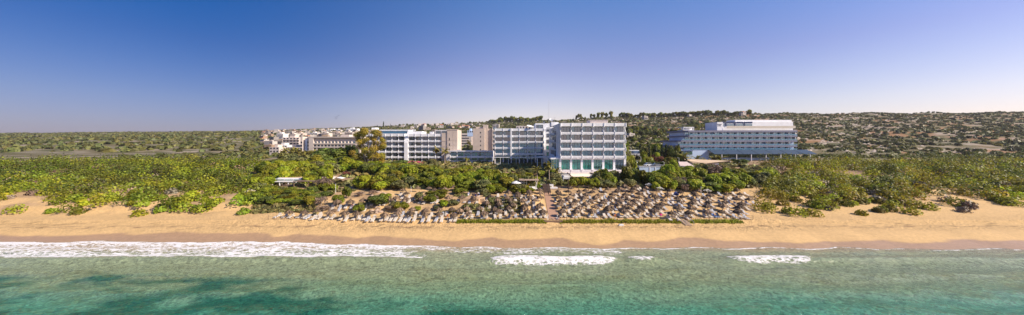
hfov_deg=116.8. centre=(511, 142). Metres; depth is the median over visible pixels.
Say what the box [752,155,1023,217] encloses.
coast thicket
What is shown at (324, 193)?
broad tree
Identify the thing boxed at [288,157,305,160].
grey green tree
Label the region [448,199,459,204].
grey green tree
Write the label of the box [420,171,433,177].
pine shrub
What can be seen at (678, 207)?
thatched umbrella
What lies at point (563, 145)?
window
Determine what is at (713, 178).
leafy shrub
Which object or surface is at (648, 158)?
pine shrub
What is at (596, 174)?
grey green tree
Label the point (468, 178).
pine shrub
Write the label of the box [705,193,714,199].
thatched umbrella
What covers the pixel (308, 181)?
reed pergola
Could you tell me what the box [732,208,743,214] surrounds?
thatched umbrella
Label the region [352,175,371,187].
leafy shrub
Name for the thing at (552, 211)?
path
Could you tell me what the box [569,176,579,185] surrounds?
pine shrub
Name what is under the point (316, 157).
pine shrub
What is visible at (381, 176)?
pine shrub
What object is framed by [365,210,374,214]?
thatched umbrella
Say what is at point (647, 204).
thatched umbrella
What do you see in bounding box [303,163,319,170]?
pine shrub
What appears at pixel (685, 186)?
bare shrub
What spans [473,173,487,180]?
leafy shrub
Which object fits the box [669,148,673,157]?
broad tree
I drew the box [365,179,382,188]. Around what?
pine shrub
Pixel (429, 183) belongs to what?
leafy shrub
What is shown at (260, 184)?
grey green tree
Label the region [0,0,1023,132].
sky
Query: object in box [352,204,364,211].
pine shrub
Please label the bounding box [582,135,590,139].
window
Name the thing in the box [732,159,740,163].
broad tree
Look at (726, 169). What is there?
leafy shrub
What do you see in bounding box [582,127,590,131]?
window
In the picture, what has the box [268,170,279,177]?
leafy shrub
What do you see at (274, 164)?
pine shrub
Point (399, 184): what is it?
grey green tree
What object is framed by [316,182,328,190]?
pine shrub
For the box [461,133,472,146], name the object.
beige block
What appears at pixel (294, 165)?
leafy shrub
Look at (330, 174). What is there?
leafy shrub
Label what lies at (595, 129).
window
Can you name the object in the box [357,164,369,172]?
broad tree
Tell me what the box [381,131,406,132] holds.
attic window
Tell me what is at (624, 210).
thatched umbrella
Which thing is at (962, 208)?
coast thicket
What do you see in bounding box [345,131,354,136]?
apartment block
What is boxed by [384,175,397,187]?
pine shrub
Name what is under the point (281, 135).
apartment block
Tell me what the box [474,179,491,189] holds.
grey green tree
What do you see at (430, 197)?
pine shrub
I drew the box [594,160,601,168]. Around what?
shop window
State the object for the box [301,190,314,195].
pine shrub
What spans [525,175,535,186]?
grey green tree
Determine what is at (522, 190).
pine shrub
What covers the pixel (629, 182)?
grey green tree
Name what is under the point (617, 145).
window
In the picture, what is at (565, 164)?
shop window
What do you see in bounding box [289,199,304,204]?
broad tree
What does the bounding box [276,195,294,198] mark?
pine shrub
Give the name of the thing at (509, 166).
garden undergrowth
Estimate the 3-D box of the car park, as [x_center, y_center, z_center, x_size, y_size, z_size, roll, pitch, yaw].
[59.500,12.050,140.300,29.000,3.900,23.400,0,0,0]
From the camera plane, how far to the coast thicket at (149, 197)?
94.36 m
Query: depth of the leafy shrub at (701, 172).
107.07 m
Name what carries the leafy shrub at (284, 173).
on the ground
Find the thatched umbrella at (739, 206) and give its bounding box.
[734,204,745,208]
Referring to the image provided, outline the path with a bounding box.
[544,193,559,219]
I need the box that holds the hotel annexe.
[446,150,493,162]
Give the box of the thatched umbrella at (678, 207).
[672,205,683,211]
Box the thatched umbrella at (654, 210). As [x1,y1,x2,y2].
[649,207,659,212]
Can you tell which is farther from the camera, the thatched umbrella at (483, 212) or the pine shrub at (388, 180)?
the pine shrub at (388, 180)
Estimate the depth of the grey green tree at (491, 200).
81.85 m
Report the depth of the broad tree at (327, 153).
144.52 m
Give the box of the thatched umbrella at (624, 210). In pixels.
[619,208,629,213]
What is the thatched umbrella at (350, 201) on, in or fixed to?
on the ground
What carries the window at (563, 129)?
in the hotel block at (593, 145)
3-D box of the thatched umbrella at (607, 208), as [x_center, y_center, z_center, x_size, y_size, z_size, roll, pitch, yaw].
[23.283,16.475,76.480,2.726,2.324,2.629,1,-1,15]
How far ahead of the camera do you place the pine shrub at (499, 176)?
102.50 m
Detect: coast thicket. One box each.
[0,149,267,195]
[0,154,267,217]
[0,156,261,206]
[2,163,258,198]
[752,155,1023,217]
[753,149,1023,196]
[759,157,1023,209]
[765,163,1023,212]
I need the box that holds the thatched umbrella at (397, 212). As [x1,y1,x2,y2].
[393,210,401,218]
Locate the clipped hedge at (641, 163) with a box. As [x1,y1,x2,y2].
[637,161,658,164]
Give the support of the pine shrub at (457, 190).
on the ground
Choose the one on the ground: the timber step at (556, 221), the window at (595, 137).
the timber step at (556, 221)
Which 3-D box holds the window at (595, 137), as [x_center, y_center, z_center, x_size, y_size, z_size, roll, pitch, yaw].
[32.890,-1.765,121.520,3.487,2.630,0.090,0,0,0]
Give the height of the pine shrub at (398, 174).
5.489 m
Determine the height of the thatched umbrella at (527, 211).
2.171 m
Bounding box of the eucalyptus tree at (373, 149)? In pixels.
[348,128,386,161]
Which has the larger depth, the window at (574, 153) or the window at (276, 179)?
the window at (574, 153)
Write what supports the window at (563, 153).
in the hotel block at (593, 145)
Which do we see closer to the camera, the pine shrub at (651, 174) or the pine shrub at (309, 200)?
the pine shrub at (309, 200)
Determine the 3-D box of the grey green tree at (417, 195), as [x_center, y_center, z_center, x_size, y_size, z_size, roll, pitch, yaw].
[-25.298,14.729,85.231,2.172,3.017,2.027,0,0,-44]
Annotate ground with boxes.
[0,113,1023,249]
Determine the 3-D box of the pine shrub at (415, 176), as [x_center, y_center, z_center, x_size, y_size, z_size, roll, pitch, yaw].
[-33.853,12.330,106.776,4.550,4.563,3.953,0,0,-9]
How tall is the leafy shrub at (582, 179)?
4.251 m
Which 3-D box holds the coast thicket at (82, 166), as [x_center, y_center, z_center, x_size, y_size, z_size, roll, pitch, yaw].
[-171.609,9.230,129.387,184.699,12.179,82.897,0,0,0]
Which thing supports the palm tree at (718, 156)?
on the ground
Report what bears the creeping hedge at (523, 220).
on the ground
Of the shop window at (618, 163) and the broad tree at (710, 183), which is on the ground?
the broad tree at (710, 183)
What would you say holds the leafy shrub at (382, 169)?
on the ground
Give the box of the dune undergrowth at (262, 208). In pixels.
[244,187,521,214]
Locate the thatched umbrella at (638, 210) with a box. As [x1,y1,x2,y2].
[633,208,643,213]
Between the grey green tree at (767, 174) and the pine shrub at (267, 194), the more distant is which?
the grey green tree at (767, 174)
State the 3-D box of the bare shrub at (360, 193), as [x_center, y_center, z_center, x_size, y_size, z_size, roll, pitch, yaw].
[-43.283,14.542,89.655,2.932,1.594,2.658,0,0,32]
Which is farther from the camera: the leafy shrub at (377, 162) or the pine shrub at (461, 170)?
the leafy shrub at (377, 162)
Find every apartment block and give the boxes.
[269,145,284,154]
[276,132,287,138]
[281,143,291,146]
[282,135,299,144]
[285,145,299,152]
[321,132,332,136]
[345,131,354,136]
[467,128,472,136]
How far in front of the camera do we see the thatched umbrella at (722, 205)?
79.25 m
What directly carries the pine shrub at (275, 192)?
on the ground
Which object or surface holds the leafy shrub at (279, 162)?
on the ground
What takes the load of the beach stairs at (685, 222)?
on the ground
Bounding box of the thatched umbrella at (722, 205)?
[717,203,728,207]
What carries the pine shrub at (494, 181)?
on the ground
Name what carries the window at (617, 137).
in the hotel block at (593, 145)
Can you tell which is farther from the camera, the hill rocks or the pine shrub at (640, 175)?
the hill rocks
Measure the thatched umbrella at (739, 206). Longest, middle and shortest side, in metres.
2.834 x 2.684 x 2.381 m
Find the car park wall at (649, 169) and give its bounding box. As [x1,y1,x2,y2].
[639,167,660,171]
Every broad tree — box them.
[256,196,274,203]
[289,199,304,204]
[305,186,318,191]
[307,193,320,199]
[309,148,344,159]
[319,191,334,196]
[328,156,354,161]
[344,145,358,159]
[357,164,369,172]
[365,194,388,205]
[378,165,396,169]
[390,160,410,164]
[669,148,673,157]
[704,182,717,185]
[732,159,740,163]
[740,159,749,162]
[748,177,757,184]
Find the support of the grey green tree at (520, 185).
on the ground
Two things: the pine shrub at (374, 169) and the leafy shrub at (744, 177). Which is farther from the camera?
the pine shrub at (374, 169)
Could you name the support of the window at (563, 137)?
in the hotel block at (593, 145)
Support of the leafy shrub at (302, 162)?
on the ground
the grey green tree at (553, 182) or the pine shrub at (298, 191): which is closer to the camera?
the pine shrub at (298, 191)
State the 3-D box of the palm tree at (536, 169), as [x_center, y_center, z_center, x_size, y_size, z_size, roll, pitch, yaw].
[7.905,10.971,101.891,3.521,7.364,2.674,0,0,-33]
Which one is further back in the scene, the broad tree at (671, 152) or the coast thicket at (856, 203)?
the broad tree at (671, 152)
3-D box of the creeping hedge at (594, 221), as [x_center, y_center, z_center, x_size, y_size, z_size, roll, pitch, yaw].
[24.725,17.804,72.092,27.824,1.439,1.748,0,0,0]
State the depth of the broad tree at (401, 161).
137.51 m
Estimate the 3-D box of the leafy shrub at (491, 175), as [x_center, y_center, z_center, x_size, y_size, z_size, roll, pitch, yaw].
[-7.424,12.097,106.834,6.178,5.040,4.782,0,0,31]
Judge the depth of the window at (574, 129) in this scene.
121.51 m
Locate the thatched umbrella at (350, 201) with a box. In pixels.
[346,198,354,205]
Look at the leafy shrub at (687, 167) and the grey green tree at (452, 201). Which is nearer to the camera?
the grey green tree at (452, 201)
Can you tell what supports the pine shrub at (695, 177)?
on the ground
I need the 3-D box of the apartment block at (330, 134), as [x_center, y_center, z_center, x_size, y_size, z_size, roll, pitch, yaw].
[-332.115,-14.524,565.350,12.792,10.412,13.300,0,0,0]
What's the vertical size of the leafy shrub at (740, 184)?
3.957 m
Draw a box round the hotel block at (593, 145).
[547,120,626,171]
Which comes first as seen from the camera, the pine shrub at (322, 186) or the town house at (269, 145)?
the pine shrub at (322, 186)
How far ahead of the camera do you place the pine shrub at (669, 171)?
104.88 m
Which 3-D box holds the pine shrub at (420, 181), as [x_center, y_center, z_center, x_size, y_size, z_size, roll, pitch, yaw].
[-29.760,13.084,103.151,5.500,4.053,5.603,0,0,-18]
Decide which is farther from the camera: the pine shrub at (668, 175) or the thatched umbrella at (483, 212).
the pine shrub at (668, 175)
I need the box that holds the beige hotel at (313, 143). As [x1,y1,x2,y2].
[300,135,365,152]
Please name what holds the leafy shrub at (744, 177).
on the ground
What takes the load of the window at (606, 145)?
in the hotel block at (593, 145)
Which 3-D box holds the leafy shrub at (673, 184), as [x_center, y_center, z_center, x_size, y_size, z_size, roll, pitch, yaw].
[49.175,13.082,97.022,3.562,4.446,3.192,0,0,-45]
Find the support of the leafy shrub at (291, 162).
on the ground
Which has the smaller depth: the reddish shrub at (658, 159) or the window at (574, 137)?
the window at (574, 137)
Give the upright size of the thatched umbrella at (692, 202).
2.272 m
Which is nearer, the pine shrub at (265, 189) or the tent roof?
the pine shrub at (265, 189)
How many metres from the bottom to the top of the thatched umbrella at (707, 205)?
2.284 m
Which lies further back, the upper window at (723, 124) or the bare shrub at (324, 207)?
the upper window at (723, 124)
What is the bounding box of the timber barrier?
[558,178,588,190]
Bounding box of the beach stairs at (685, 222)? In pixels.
[679,214,693,225]
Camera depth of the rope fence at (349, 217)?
72.98 m
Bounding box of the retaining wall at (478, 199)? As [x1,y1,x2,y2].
[460,197,485,202]
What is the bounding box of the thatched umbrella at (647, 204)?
[642,201,652,209]
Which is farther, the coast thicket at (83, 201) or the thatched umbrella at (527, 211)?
the coast thicket at (83, 201)
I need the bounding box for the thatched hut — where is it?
[313,177,334,184]
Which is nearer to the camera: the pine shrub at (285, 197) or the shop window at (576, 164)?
the pine shrub at (285, 197)
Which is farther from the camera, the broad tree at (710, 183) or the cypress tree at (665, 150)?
the cypress tree at (665, 150)
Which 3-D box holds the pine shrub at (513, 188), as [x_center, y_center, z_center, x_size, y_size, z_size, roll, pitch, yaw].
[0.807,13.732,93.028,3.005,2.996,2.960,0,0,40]
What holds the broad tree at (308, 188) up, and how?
on the ground
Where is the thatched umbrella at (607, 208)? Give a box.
[602,206,612,211]
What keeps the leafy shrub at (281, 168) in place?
on the ground
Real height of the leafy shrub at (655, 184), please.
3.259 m
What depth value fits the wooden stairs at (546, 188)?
96.70 m
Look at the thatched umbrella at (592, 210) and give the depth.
75.14 m
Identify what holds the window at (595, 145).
in the hotel block at (593, 145)
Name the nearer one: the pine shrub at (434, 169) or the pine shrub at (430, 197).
the pine shrub at (430, 197)
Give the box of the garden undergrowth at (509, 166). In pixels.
[182,155,855,189]
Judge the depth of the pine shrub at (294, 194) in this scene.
86.05 m
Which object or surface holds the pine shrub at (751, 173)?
on the ground
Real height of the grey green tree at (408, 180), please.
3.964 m
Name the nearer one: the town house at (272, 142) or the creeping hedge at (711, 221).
the creeping hedge at (711, 221)
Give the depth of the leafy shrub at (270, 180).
103.14 m
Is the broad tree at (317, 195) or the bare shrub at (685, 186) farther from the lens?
the bare shrub at (685, 186)
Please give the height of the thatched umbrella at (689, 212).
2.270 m
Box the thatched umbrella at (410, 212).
[406,210,414,216]
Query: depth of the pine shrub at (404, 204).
79.08 m
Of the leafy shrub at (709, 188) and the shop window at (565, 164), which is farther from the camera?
the shop window at (565, 164)
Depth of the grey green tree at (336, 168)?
118.89 m
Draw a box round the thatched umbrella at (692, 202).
[687,200,697,205]
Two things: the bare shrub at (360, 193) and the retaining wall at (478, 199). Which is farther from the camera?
the bare shrub at (360, 193)
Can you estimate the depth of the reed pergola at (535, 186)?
97.30 m
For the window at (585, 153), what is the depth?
121.51 m
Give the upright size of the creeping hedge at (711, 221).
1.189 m
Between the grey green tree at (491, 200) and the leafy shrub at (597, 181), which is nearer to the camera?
the grey green tree at (491, 200)
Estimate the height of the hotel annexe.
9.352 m
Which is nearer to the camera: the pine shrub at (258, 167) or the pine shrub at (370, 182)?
the pine shrub at (370, 182)
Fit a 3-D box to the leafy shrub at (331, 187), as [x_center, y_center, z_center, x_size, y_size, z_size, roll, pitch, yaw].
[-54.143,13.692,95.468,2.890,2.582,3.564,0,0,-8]
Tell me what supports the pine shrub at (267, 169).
on the ground
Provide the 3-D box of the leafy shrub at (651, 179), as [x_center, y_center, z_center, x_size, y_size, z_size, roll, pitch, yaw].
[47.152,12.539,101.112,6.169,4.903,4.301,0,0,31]
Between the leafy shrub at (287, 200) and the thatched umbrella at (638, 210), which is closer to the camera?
the thatched umbrella at (638, 210)
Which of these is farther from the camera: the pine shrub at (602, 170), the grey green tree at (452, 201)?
the pine shrub at (602, 170)
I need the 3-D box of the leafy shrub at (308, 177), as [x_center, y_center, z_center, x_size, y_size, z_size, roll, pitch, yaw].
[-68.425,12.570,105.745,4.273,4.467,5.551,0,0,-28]
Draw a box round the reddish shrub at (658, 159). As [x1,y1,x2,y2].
[653,156,664,161]
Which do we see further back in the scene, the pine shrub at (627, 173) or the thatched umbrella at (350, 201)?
the pine shrub at (627, 173)
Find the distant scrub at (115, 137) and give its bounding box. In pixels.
[0,116,699,152]
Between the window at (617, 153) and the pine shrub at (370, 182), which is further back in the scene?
the window at (617, 153)
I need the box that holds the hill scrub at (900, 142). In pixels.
[79,111,1023,158]
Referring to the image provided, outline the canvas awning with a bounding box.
[567,172,592,176]
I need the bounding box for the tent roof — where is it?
[678,162,692,165]
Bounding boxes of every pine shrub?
[254,161,267,172]
[254,173,265,177]
[259,186,270,192]
[260,184,277,189]
[261,163,278,169]
[261,165,275,174]
[261,192,272,195]
[270,190,282,194]
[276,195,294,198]
[288,193,299,196]
[290,189,303,193]
[292,166,307,173]
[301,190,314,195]
[302,196,315,204]
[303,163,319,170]
[306,154,323,160]
[309,172,321,179]
[310,167,322,176]
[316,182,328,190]
[331,194,344,203]
[341,186,351,198]
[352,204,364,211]
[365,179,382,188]
[368,165,378,173]
[373,172,386,180]
[379,193,391,201]
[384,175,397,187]
[391,171,403,179]
[394,201,409,208]
[408,173,417,181]
[414,177,428,185]
[418,165,431,172]
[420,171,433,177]
[423,194,437,202]
[428,167,443,171]
[430,189,448,197]
[434,171,447,176]
[448,170,457,174]
[449,168,467,172]
[452,188,467,193]
[454,184,471,188]
[460,180,476,188]
[463,176,474,180]
[489,179,501,183]
[495,186,506,192]
[496,174,508,182]
[499,177,513,187]
[509,185,519,192]
[517,188,525,193]
[536,170,544,175]
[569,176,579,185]
[593,168,608,174]
[600,171,616,182]
[620,167,634,179]
[626,155,636,168]
[634,170,651,183]
[643,156,653,161]
[646,172,658,182]
[663,157,671,163]
[664,169,676,176]
[665,173,675,178]
[686,175,702,182]
[731,168,746,172]
[747,171,759,176]
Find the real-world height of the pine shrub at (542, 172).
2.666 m
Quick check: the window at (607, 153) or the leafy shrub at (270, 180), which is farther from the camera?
the window at (607, 153)
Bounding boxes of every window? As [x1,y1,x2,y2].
[276,179,297,182]
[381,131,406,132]
[561,127,569,131]
[561,135,569,139]
[561,143,569,147]
[561,151,569,155]
[561,160,569,168]
[572,127,579,131]
[572,135,579,139]
[572,143,579,147]
[572,151,579,155]
[572,160,580,168]
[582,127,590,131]
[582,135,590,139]
[582,143,590,147]
[582,151,590,155]
[583,160,590,168]
[593,127,601,131]
[593,135,601,139]
[593,143,601,147]
[593,151,601,155]
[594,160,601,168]
[604,127,612,131]
[604,135,612,139]
[604,143,612,147]
[604,151,612,155]
[604,160,612,168]
[615,127,622,131]
[615,135,622,139]
[615,143,622,147]
[615,151,622,155]
[615,160,623,168]
[709,153,796,157]
[723,124,751,125]
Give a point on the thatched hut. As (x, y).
(323, 180)
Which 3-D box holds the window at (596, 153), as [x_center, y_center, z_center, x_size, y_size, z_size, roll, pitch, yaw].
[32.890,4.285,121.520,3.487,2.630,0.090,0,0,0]
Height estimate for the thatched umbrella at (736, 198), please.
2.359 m
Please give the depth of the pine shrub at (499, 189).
91.85 m
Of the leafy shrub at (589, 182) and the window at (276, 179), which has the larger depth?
the window at (276, 179)
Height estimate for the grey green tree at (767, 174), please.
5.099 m
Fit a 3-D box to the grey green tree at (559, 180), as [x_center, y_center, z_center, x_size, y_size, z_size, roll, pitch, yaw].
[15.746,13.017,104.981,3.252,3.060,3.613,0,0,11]
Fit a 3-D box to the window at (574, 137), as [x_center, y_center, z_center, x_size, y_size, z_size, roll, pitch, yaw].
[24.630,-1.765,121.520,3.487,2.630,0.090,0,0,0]
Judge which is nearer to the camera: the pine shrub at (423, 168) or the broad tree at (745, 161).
the pine shrub at (423, 168)
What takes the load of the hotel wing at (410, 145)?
on the ground
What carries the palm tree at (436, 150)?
on the ground
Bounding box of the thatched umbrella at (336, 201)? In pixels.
[332,199,341,204]
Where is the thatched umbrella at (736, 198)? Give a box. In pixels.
[731,196,741,200]
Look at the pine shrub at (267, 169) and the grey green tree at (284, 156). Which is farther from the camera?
the grey green tree at (284, 156)
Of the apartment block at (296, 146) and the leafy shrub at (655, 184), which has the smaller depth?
the leafy shrub at (655, 184)
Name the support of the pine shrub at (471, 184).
on the ground
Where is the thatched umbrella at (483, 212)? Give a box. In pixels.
[480,210,488,215]
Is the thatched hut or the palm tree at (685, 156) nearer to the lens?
the thatched hut
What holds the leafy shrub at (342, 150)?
on the ground
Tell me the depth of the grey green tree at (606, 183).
99.73 m
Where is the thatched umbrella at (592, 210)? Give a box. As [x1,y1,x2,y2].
[587,208,596,215]
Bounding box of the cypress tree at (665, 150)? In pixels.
[664,144,667,157]
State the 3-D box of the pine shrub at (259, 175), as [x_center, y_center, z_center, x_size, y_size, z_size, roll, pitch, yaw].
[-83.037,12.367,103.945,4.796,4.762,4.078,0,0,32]
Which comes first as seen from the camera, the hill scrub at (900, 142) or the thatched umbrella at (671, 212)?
the thatched umbrella at (671, 212)
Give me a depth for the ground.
71.25 m
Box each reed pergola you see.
[293,180,314,186]
[519,179,538,189]
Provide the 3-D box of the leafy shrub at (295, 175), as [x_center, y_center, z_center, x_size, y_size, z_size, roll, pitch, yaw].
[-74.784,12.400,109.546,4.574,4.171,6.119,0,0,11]
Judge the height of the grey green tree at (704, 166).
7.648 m
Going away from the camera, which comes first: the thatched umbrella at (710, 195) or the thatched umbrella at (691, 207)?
the thatched umbrella at (691, 207)
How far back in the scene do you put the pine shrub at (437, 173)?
108.86 m
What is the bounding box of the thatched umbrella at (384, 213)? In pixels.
[379,211,388,218]
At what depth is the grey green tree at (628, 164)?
120.87 m
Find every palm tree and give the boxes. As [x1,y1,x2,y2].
[433,145,440,159]
[442,147,449,163]
[532,166,540,183]
[544,161,555,179]
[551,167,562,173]
[678,152,691,160]
[711,155,726,160]
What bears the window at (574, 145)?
in the hotel block at (593, 145)
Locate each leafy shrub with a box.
[249,177,267,184]
[264,176,276,183]
[266,198,283,203]
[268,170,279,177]
[274,160,285,166]
[277,165,292,172]
[278,170,293,177]
[283,198,294,202]
[284,160,298,165]
[288,173,301,176]
[290,164,303,167]
[298,161,309,164]
[302,174,314,183]
[319,164,333,176]
[326,169,333,179]
[328,184,337,189]
[334,147,347,157]
[338,163,351,171]
[339,156,354,163]
[350,162,362,168]
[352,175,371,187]
[366,161,382,164]
[371,181,386,190]
[378,165,388,172]
[400,166,418,173]
[425,179,435,186]
[434,174,453,187]
[438,200,447,206]
[452,174,464,183]
[460,165,472,168]
[463,171,475,177]
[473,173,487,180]
[483,171,497,179]
[486,184,496,193]
[577,176,586,185]
[584,178,595,186]
[592,177,599,186]
[640,151,646,160]
[648,175,663,182]
[651,181,660,189]
[655,176,671,188]
[658,164,675,173]
[667,178,677,189]
[669,158,679,168]
[673,171,685,177]
[679,165,693,169]
[683,170,695,177]
[687,179,704,189]
[692,168,708,176]
[704,186,713,191]
[705,174,721,183]
[710,185,723,191]
[712,173,730,183]
[718,167,729,172]
[718,183,736,192]
[724,172,741,178]
[729,179,745,188]
[738,172,752,183]
[758,170,778,180]
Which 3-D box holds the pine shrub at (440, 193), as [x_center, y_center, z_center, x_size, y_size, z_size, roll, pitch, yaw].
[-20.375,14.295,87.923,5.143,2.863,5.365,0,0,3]
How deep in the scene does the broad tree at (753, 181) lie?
101.37 m
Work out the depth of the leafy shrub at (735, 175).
102.08 m
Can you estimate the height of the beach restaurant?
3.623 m
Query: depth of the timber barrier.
96.94 m
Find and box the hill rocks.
[570,113,922,152]
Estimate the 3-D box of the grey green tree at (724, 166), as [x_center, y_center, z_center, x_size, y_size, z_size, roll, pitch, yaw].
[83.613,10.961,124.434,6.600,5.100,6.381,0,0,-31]
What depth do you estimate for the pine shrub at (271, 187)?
93.32 m
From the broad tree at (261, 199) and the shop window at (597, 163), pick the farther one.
the shop window at (597, 163)
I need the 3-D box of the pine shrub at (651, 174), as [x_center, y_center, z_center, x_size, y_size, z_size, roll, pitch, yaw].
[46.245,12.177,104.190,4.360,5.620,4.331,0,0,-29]
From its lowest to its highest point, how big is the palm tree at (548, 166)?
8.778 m
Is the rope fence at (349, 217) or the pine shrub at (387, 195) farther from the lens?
the pine shrub at (387, 195)
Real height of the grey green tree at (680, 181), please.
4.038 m
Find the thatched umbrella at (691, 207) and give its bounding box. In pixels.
[686,205,696,210]
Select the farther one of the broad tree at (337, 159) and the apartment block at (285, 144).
the apartment block at (285, 144)
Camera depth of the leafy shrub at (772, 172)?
110.56 m
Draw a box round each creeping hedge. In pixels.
[456,218,546,223]
[559,217,680,223]
[688,218,743,223]
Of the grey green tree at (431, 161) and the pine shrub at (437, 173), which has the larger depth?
the grey green tree at (431, 161)
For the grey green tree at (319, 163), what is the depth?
124.60 m
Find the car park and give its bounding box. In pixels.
[636,165,684,168]
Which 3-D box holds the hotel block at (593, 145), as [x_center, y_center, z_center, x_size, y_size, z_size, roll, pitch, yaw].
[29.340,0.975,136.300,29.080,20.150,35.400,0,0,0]
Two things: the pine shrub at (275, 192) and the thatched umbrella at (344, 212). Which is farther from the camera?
the pine shrub at (275, 192)
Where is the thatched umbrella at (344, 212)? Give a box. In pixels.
[339,210,349,217]
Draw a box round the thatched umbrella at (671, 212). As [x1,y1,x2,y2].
[667,210,676,218]
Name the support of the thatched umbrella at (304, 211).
on the ground
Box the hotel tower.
[473,125,496,152]
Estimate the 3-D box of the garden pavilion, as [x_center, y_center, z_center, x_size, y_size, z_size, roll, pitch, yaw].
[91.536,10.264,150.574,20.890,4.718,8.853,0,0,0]
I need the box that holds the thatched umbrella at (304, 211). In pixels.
[300,209,309,215]
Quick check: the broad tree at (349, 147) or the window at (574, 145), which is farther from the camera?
the broad tree at (349, 147)
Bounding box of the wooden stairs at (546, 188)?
[542,182,550,192]
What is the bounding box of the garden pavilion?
[685,159,729,164]
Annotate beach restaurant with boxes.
[272,177,301,184]
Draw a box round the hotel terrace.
[559,170,619,178]
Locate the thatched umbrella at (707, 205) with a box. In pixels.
[702,203,713,209]
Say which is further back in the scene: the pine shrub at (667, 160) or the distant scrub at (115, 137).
the distant scrub at (115, 137)
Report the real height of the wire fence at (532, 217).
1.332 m
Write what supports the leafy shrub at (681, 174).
on the ground
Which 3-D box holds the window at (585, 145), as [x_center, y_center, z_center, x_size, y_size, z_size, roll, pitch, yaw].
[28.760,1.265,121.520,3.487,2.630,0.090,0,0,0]
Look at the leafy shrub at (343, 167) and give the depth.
123.31 m
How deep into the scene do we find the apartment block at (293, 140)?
329.99 m
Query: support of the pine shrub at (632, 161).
on the ground
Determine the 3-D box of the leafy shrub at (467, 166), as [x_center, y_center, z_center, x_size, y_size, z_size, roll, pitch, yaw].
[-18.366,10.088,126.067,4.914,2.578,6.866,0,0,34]
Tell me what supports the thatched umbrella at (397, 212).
on the ground
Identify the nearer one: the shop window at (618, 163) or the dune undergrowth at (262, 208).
the dune undergrowth at (262, 208)
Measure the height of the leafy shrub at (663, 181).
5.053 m
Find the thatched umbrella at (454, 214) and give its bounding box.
[449,212,458,217]
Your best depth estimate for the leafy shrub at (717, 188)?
93.89 m
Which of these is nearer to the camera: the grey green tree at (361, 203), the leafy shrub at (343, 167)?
the grey green tree at (361, 203)
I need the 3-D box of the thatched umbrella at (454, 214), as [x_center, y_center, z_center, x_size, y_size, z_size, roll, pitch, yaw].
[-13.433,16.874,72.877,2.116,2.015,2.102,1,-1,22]
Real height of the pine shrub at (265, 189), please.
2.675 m
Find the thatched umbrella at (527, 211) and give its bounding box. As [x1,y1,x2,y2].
[523,209,532,214]
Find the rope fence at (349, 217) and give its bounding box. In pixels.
[270,215,453,219]
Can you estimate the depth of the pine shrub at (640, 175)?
105.25 m
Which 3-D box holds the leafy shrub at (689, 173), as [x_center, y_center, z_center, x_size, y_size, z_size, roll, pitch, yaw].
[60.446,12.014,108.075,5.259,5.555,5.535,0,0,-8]
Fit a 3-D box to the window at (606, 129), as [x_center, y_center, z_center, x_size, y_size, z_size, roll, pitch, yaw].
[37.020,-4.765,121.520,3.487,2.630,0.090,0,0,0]
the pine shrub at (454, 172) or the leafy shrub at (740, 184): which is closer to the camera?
the leafy shrub at (740, 184)
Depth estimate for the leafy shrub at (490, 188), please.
91.78 m
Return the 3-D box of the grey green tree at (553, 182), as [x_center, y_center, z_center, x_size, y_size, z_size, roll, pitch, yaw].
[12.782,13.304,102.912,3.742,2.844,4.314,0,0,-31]
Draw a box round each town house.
[263,144,274,148]
[264,140,276,144]
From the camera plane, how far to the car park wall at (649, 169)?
128.00 m
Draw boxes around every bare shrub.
[314,196,327,204]
[317,205,330,209]
[354,191,364,195]
[681,183,689,191]
[708,164,721,173]
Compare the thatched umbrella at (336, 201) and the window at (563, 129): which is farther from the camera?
the window at (563, 129)
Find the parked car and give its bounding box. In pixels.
[652,163,662,166]
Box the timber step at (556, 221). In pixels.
[544,220,561,222]
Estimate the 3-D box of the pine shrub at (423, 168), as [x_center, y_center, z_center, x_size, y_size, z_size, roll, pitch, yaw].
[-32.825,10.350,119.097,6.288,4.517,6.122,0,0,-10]
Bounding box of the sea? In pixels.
[0,240,1023,314]
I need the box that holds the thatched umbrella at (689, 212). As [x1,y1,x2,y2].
[683,210,694,217]
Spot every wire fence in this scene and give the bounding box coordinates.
[464,215,539,219]
[559,215,677,219]
[691,215,749,219]
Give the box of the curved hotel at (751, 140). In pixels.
[660,120,815,160]
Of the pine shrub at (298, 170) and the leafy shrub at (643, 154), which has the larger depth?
the leafy shrub at (643, 154)
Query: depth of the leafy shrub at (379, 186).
95.61 m
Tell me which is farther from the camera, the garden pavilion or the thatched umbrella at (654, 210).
the garden pavilion
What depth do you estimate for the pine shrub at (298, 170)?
112.64 m
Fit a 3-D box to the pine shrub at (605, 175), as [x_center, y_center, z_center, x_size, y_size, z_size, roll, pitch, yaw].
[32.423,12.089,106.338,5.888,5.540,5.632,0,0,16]
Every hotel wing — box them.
[366,129,460,161]
[492,123,552,163]
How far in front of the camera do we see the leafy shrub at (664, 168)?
110.37 m
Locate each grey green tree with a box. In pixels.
[251,183,266,190]
[276,152,297,160]
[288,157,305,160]
[310,161,324,166]
[328,162,340,173]
[357,202,365,209]
[388,201,398,206]
[389,180,408,188]
[403,176,414,186]
[414,192,422,200]
[427,159,436,163]
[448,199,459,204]
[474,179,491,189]
[476,188,488,193]
[487,197,495,203]
[515,183,526,191]
[525,168,536,173]
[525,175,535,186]
[546,179,556,184]
[548,173,562,179]
[556,178,563,184]
[591,172,600,178]
[599,179,615,187]
[609,170,619,179]
[620,161,631,169]
[624,178,636,186]
[673,177,686,188]
[701,164,713,173]
[718,164,730,169]
[751,174,765,183]
[760,172,770,179]
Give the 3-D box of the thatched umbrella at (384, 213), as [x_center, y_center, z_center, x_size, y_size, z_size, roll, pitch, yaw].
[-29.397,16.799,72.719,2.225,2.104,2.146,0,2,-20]
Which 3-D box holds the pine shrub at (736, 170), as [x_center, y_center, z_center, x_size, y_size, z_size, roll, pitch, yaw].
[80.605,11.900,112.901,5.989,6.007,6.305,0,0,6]

